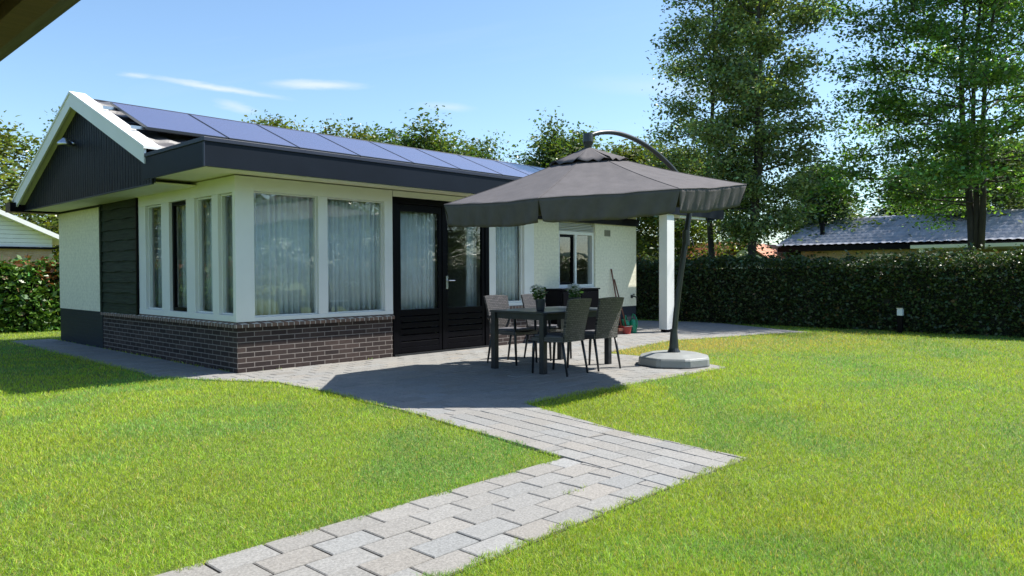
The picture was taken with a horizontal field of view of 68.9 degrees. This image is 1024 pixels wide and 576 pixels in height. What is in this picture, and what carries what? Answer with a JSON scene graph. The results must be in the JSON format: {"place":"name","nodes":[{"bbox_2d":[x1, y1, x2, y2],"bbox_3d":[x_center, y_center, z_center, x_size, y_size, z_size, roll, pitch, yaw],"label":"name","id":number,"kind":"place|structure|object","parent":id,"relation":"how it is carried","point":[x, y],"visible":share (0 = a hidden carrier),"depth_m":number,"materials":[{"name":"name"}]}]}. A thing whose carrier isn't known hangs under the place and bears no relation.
{"place":"outdoors","nodes":[
{"label":"outdoors","id":0,"kind":"place"},
{"bbox_2d":[13,320,806,575],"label":"path","id":1,"kind":"structure","parent":0,"point":[605,466],"depth_m":4.93,"materials":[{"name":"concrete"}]},
{"bbox_2d":[484,295,537,365],"bbox_3d":[-0.025,0.546,9.950,0.601,0.899,0.509,1,2,41],"label":"wicker chair","id":2,"kind":"object","parent":1,"relation":"on","point":[495,302],"visible":0.58,"depth_m":9.93,"materials":[{"name":"wicker"}]},
{"bbox_2d":[521,294,571,360],"bbox_3d":[0.473,0.534,10.449,0.509,0.899,0.601,-1,2,-44],"label":"wicker chair","id":3,"kind":"object","parent":1,"relation":"on","point":[528,300],"visible":0.32,"depth_m":10.44,"materials":[{"name":"wicker"}]},
{"bbox_2d":[490,306,611,373],"bbox_3d":[0.518,0.633,9.539,0.890,0.732,1.380,1,2,43],"label":"garden table","id":4,"kind":"object","parent":1,"relation":"on","point":[557,313],"visible":0.76,"depth_m":9.28,"materials":[{"name":"metal"}]},
{"bbox_2d":[530,284,547,310],"bbox_3d":[0.332,0.113,9.140,0.217,0.324,0.275,1,2,43],"label":"potted plant","id":5,"kind":"object","parent":4,"relation":"on","point":[541,300],"visible":1,"depth_m":9.08,"materials":[{"name":"green plant"}]},
{"bbox_2d":[565,283,582,298],"bbox_3d":[0.838,0.098,9.755,0.289,0.324,0.206,-1,1,-33],"label":"potted plant","id":6,"kind":"object","parent":4,"relation":"on","point":[573,290],"visible":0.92,"depth_m":9.71,"materials":[{"name":"green plant"}]},
{"bbox_2d":[531,298,591,376],"bbox_3d":[0.595,0.565,8.851,0.601,0.899,0.450,1,2,40],"label":"wicker chair","id":7,"kind":"object","parent":1,"relation":"on","point":[576,315],"visible":0.97,"depth_m":8.68,"materials":[{"name":"wicker"}]},
{"bbox_2d":[545,288,599,332],"bbox_3d":[1.086,0.452,13.321,0.410,0.895,1.090,1,2,43],"label":"storage box","id":8,"kind":"object","parent":1,"relation":"on","point":[556,297],"visible":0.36,"depth_m":13.05,"materials":[{"name":"black paint"}]},
{"bbox_2d":[563,291,598,329],"bbox_3d":[1.226,0.462,13.189,0.013,0.780,1.010,1,2,43],"label":"door","id":9,"kind":"structure","parent":8,"relation":"in","point":[590,324],"depth_m":13.37,"materials":[{"name":"black paint"}]},
{"bbox_2d":[444,130,746,368],"bbox_3d":[0.924,-0.421,8.586,3.315,2.875,3.223,0,1,-1],"label":"parasol","id":10,"kind":"object","parent":1,"relation":"on","point":[588,182],"visible":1,"depth_m":7.54,"materials":[{"name":"grey fabric"}]},
{"bbox_2d":[567,297,623,371],"bbox_3d":[1.043,0.555,9.298,0.450,0.899,0.601,-1,2,-43],"label":"wicker chair","id":11,"kind":"object","parent":1,"relation":"on","point":[609,309],"visible":0.9,"depth_m":9.10,"materials":[{"name":"wicker"}]},
{"bbox_2d":[611,269,623,334],"bbox_3d":[2.066,0.262,14.489,0.248,1.265,0.328,1,2,43],"label":"broom","id":12,"kind":"object","parent":1,"relation":"on","point":[620,330],"visible":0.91,"depth_m":14.44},
{"bbox_2d":[614,279,632,333],"bbox_3d":[2.179,0.359,14.601,0.262,1.066,0.304,1,2,43],"label":"rake","id":13,"kind":"object","parent":1,"relation":"on","point":[622,309],"visible":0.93,"depth_m":14.55,"materials":[{"name":"metal"}]},
{"bbox_2d":[618,325,631,333],"bbox_3d":[2.211,0.813,14.530,0.290,0.160,0.276,1,2,43],"label":"bucket","id":14,"kind":"object","parent":1,"relation":"on","point":[627,329],"visible":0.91,"depth_m":14.43,"materials":[{"name":"red plastic"}]},
{"bbox_2d":[622,315,629,325],"bbox_3d":[2.216,0.712,14.664,0.175,0.356,0.355,0,1,23],"label":"watering can","id":15,"kind":"object","parent":1,"relation":"on","point":[627,322],"visible":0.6,"depth_m":14.66,"materials":[{"name":"green plastic"}]},
{"bbox_2d":[629,314,637,332],"bbox_3d":[2.349,0.696,14.810,0.318,0.381,0.155,1,1,33],"label":"watering can","id":16,"kind":"object","parent":1,"relation":"on","point":[633,324],"visible":0.74,"depth_m":14.72,"materials":[{"name":"green plastic"}]},
{"bbox_2d":[0,319,1023,575],"bbox_3d":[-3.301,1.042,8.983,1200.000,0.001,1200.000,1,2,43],"label":"ground","id":17,"kind":"structure","parent":0,"point":[24,469],"depth_m":4.84,"materials":[{"name":"green plant"}]},
{"bbox_2d":[0,110,58,259],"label":"background tree","id":18,"kind":"object","parent":17,"relation":"on","point":[7,187],"visible":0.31,"depth_m":29.44,"materials":[{"name":"green plant"}]},
{"bbox_2d":[0,210,58,262],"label":"bungalow","id":19,"kind":"object","parent":17,"relation":"on","point":[36,241],"visible":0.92,"depth_m":26.23,"materials":[{"name":"white paint"}]},
{"bbox_2d":[0,254,60,333],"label":"laurel hedge","id":20,"kind":"object","parent":17,"relation":"on","point":[29,296],"visible":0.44,"depth_m":15.70,"materials":[{"name":"green plant"}]},
{"bbox_2d":[0,0,79,61],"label":"wooden porch","id":21,"kind":"object","parent":17,"relation":"on","point":[22,22],"depth_m":3.14,"materials":[{"name":"brown wood"}]},
{"bbox_2d":[25,106,59,261],"bbox_3d":[-18.944,-3.826,33.492,7.671,8.920,7.252,0,1,22],"label":"background tree","id":22,"kind":"object","parent":17,"relation":"on","point":[52,229],"visible":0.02,"depth_m":32.37,"materials":[{"name":"green plant"}]},
{"bbox_2d":[241,109,317,131],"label":"background tree","id":23,"kind":"object","parent":17,"relation":"on","point":[275,123],"visible":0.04,"depth_m":39.27,"materials":[{"name":"green plant"}]},
{"bbox_2d":[303,113,385,141],"bbox_3d":[-7.886,-4.052,38.275,7.633,9.352,7.866,-1,1,-31],"label":"background tree","id":24,"kind":"object","parent":17,"relation":"on","point":[354,135],"visible":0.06,"depth_m":37.39,"materials":[{"name":"green plant"}]},
{"bbox_2d":[5,91,723,372],"bbox_3d":[-2.140,-1.004,14.785,7.695,3.935,11.710,1,2,43],"label":"bungalow","id":25,"kind":"object","parent":17,"relation":"on","point":[102,179],"visible":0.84,"depth_m":10.76,"materials":[{"name":"paint"}]},
{"bbox_2d":[148,205,161,309],"bbox_3d":[-5.068,-0.438,10.694,0.566,1.486,0.050,1,2,43],"label":"window","id":26,"kind":"structure","parent":25,"relation":"in","point":[150,207],"depth_m":10.87,"materials":[{"name":"white paint"}]},
{"bbox_2d":[154,207,177,307],"bbox_3d":[-5.039,-0.477,10.885,0.730,1.640,0.091,1,2,43],"label":"curtain","id":27,"kind":"object","parent":25,"relation":"hanging from","point":[158,257],"visible":0.16,"depth_m":11.02,"materials":[{"name":"white fabric"}]},
{"bbox_2d":[172,201,186,311],"bbox_3d":[-4.471,-0.429,10.132,0.546,1.486,0.050,1,2,43],"label":"window","id":28,"kind":"structure","parent":25,"relation":"in","point":[174,205],"depth_m":10.28,"materials":[{"name":"white paint"}]},
{"bbox_2d":[178,205,186,306],"bbox_3d":[-4.524,-0.469,10.374,0.481,1.640,0.098,1,2,43],"label":"curtain","id":29,"kind":"object","parent":25,"relation":"hanging from","point":[182,265],"visible":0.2,"depth_m":10.38,"materials":[{"name":"white fabric"}]},
{"bbox_2d":[138,176,232,321],"bbox_3d":[-4.391,-0.487,10.033,2.960,1.765,0.112,1,2,43],"label":"window frame","id":30,"kind":"structure","parent":25,"relation":"in","point":[214,188],"depth_m":9.85,"materials":[{"name":"white paint"}]},
{"bbox_2d":[197,197,212,312],"bbox_3d":[-3.907,-0.421,9.600,0.496,1.486,0.050,1,2,43],"label":"window","id":31,"kind":"structure","parent":25,"relation":"in","point":[199,201],"depth_m":9.75,"materials":[{"name":"white paint"}]},
{"bbox_2d":[202,199,212,311],"bbox_3d":[-3.954,-0.460,9.840,0.442,1.640,0.090,1,2,43],"label":"curtain","id":32,"kind":"object","parent":25,"relation":"hanging from","point":[207,254],"visible":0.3,"depth_m":9.88,"materials":[{"name":"white fabric"}]},
{"bbox_2d":[221,193,232,314],"bbox_3d":[-3.452,-0.414,9.172,0.406,1.486,0.050,1,2,43],"label":"window","id":33,"kind":"structure","parent":25,"relation":"in","point":[223,208],"depth_m":9.29,"materials":[{"name":"white paint"}]},
{"bbox_2d":[225,196,232,312],"bbox_3d":[-3.496,-0.454,9.408,0.422,1.640,0.096,1,2,43],"label":"curtain","id":34,"kind":"object","parent":25,"relation":"hanging from","point":[229,256],"visible":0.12,"depth_m":9.45,"materials":[{"name":"white fabric"}]},
{"bbox_2d":[254,193,313,314],"bbox_3d":[-2.952,-0.459,9.552,0.099,1.640,1.040,1,2,43],"label":"curtain","id":35,"kind":"object","parent":25,"relation":"hanging from","point":[284,254],"visible":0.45,"depth_m":9.57,"materials":[{"name":"white fabric"}]},
{"bbox_2d":[254,191,316,316],"bbox_3d":[-2.890,-0.421,9.484,0.050,1.541,0.901,1,2,43],"label":"window","id":36,"kind":"structure","parent":25,"relation":"in","point":[314,197],"depth_m":9.79,"materials":[{"name":"white paint"}]},
{"bbox_2d":[253,177,392,320],"bbox_3d":[-2.464,-0.492,9.913,0.112,1.765,2.115,1,2,43],"label":"window frame","id":37,"kind":"structure","parent":25,"relation":"in","point":[321,191],"depth_m":9.85,"materials":[{"name":"white paint"}]},
{"bbox_2d":[327,199,379,311],"bbox_3d":[-2.201,-0.478,10.355,0.095,1.640,1.120,1,2,43],"label":"curtain","id":38,"kind":"object","parent":25,"relation":"hanging from","point":[353,255],"visible":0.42,"depth_m":10.34,"materials":[{"name":"white fabric"}]},
{"bbox_2d":[327,197,382,312],"bbox_3d":[-2.165,-0.440,10.254,0.050,1.541,0.926,1,2,43],"label":"window","id":39,"kind":"structure","parent":25,"relation":"in","point":[380,203],"depth_m":10.57,"materials":[{"name":"white paint"}]},
{"bbox_2d":[400,211,434,315],"bbox_3d":[-1.458,-0.406,11.114,0.094,1.780,0.801,1,2,43],"label":"curtain","id":40,"kind":"object","parent":25,"relation":"hanging from","point":[417,233],"visible":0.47,"depth_m":11.17,"materials":[{"name":"white fabric"}]},
{"bbox_2d":[397,204,441,353],"bbox_3d":[-1.375,-0.140,11.062,0.050,2.160,0.850,1,2,43],"label":"door","id":41,"kind":"structure","parent":25,"relation":"in","point":[420,315],"depth_m":11.08,"materials":[{"name":"black paint"}]},
{"bbox_2d":[445,213,484,348],"bbox_3d":[-0.725,-0.156,11.704,0.116,2.160,0.855,1,2,43],"label":"door","id":42,"kind":"structure","parent":25,"relation":"in","point":[451,313],"depth_m":11.74,"materials":[{"name":"black paint"}]},
{"bbox_2d":[466,227,476,305],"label":"curtain","id":43,"kind":"object","parent":25,"relation":"hanging from","point":[471,294],"visible":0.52,"depth_m":12.13,"materials":[{"name":"white fabric"}]},
{"bbox_2d":[496,226,517,300],"bbox_3d":[-0.155,-0.520,12.536,0.096,1.620,0.740,1,2,43],"label":"curtain","id":44,"kind":"object","parent":25,"relation":"hanging from","point":[507,261],"visible":0.41,"depth_m":12.63,"materials":[{"name":"white fabric"}]},
{"bbox_2d":[489,223,533,305],"bbox_3d":[-0.038,-0.569,12.503,0.132,1.735,1.081,1,2,43],"label":"window frame","id":45,"kind":"structure","parent":25,"relation":"in","point":[527,230],"depth_m":12.69,"materials":[{"name":"white paint"}]},
{"bbox_2d":[508,226,521,302],"bbox_3d":[-0.075,-0.474,12.475,0.050,1.446,0.676,1,2,43],"label":"window","id":46,"kind":"structure","parent":25,"relation":"in","point":[520,227],"depth_m":12.70,"materials":[{"name":"white paint"}]},
{"bbox_2d":[559,231,596,287],"bbox_3d":[1.173,-0.508,13.785,0.160,1.065,1.100,1,2,43],"label":"window frame","id":47,"kind":"structure","parent":25,"relation":"in","point":[573,235],"depth_m":13.76,"materials":[{"name":"white paint"}]},
{"bbox_2d":[355,121,399,142],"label":"background tree","id":48,"kind":"object","parent":17,"relation":"on","point":[376,132],"visible":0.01,"depth_m":47.15,"materials":[{"name":"green plant"}]},
{"bbox_2d":[357,103,477,156],"bbox_3d":[-4.234,-4.051,36.411,9.518,9.132,10.068,0,1,0],"label":"background tree","id":49,"kind":"object","parent":17,"relation":"on","point":[433,141],"visible":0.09,"depth_m":35.08,"materials":[{"name":"green plant"}]},
{"bbox_2d":[456,129,523,162],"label":"background tree","id":50,"kind":"object","parent":17,"relation":"on","point":[480,153],"visible":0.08,"depth_m":41.52,"materials":[{"name":"green plant"}]},
{"bbox_2d":[514,154,536,165],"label":"background tree","id":51,"kind":"object","parent":17,"relation":"on","point":[526,161],"visible":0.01,"depth_m":39.64,"materials":[{"name":"green plant"}]},
{"bbox_2d":[500,106,637,260],"bbox_3d":[2.798,-4.021,36.124,8.630,9.026,8.158,-1,1,-28],"label":"background tree","id":52,"kind":"object","parent":17,"relation":"on","point":[554,146],"visible":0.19,"depth_m":35.29,"materials":[{"name":"green plant"}]},
{"bbox_2d":[593,134,704,258],"bbox_3d":[5.599,-3.700,37.983,9.541,8.521,9.833,0,1,-13],"label":"background tree","id":53,"kind":"object","parent":17,"relation":"on","point":[634,154],"visible":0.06,"depth_m":36.99,"materials":[{"name":"green plant"}]},
{"bbox_2d":[636,244,677,262],"bbox_3d":[4.529,-0.320,22.854,2.271,2.153,2.039,1,2,43],"label":"shrub","id":54,"kind":"object","parent":17,"relation":"on","point":[649,257],"visible":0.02,"depth_m":22.84,"materials":[{"name":"green plant"}]},
{"bbox_2d":[636,141,759,268],"bbox_3d":[7.623,-3.122,33.795,7.866,7.482,7.633,0,1,3],"label":"background tree","id":55,"kind":"object","parent":17,"relation":"on","point":[677,241],"visible":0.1,"depth_m":33.13,"materials":[{"name":"green plant"}]},
{"bbox_2d":[639,242,798,268],"bbox_3d":[7.497,-1.060,41.763,18.750,2.790,8.400,1,2,43],"label":"bungalow","id":56,"kind":"object","parent":17,"relation":"on","point":[769,250],"visible":0.04,"depth_m":34.14,"materials":[{"name":"orange tile"}]},
{"bbox_2d":[638,0,799,257],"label":"tall tree","id":57,"kind":"object","parent":17,"relation":"on","point":[681,70],"visible":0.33,"depth_m":20.75,"materials":[{"name":"green plant"}]},
{"bbox_2d":[669,0,851,267],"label":"tall tree","id":58,"kind":"object","parent":17,"relation":"on","point":[759,46],"visible":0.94,"depth_m":18.37,"materials":[{"name":"green plant"}]},
{"bbox_2d":[770,158,881,259],"bbox_3d":[14.959,-2.870,35.727,7.677,6.694,7.053,0,1,18],"label":"background tree","id":59,"kind":"object","parent":17,"relation":"on","point":[845,211],"visible":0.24,"depth_m":35.17,"materials":[{"name":"green plant"}]},
{"bbox_2d":[636,241,1023,337],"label":"beech hedge","id":60,"kind":"object","parent":17,"relation":"on","point":[928,294],"visible":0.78,"depth_m":15.47,"materials":[{"name":"green plant"}]},
{"bbox_2d":[864,165,928,216],"bbox_3d":[21.347,-3.046,38.745,7.758,6.874,8.445,1,1,34],"label":"background tree","id":61,"kind":"object","parent":17,"relation":"on","point":[882,212],"visible":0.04,"depth_m":38.82,"materials":[{"name":"green plant"}]},
{"bbox_2d":[776,209,1023,267],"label":"bungalow","id":62,"kind":"object","parent":17,"relation":"on","point":[1010,227],"visible":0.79,"depth_m":31.49,"materials":[{"name":"black paint"}]},
{"bbox_2d":[896,308,903,332],"bbox_3d":[7.565,0.633,14.539,0.112,0.490,0.112,1,2,43],"label":"bollard lamp","id":63,"kind":"object","parent":17,"relation":"on","point":[900,314],"visible":0.95,"depth_m":14.50,"materials":[{"name":"black metal"}]},
{"bbox_2d":[781,0,1023,266],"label":"broad tree","id":64,"kind":"object","parent":17,"relation":"on","point":[893,107],"visible":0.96,"depth_m":19.75,"materials":[{"name":"green plant"}]},
{"bbox_2d":[843,112,1023,266],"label":"background tree","id":65,"kind":"object","parent":17,"relation":"on","point":[1013,200],"visible":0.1,"depth_m":31.30,"materials":[{"name":"green plant"}]},
{"bbox_2d":[986,140,1023,210],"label":"background tree","id":66,"kind":"object","parent":17,"relation":"on","point":[1010,198],"visible":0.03,"depth_m":38.22,"materials":[{"name":"green plant"}]},
{"bbox_2d":[0,0,1023,245],"label":"sky","id":67,"kind":"structure","parent":0,"point":[491,64],"materials":[{"name":"blue"}]}
]}

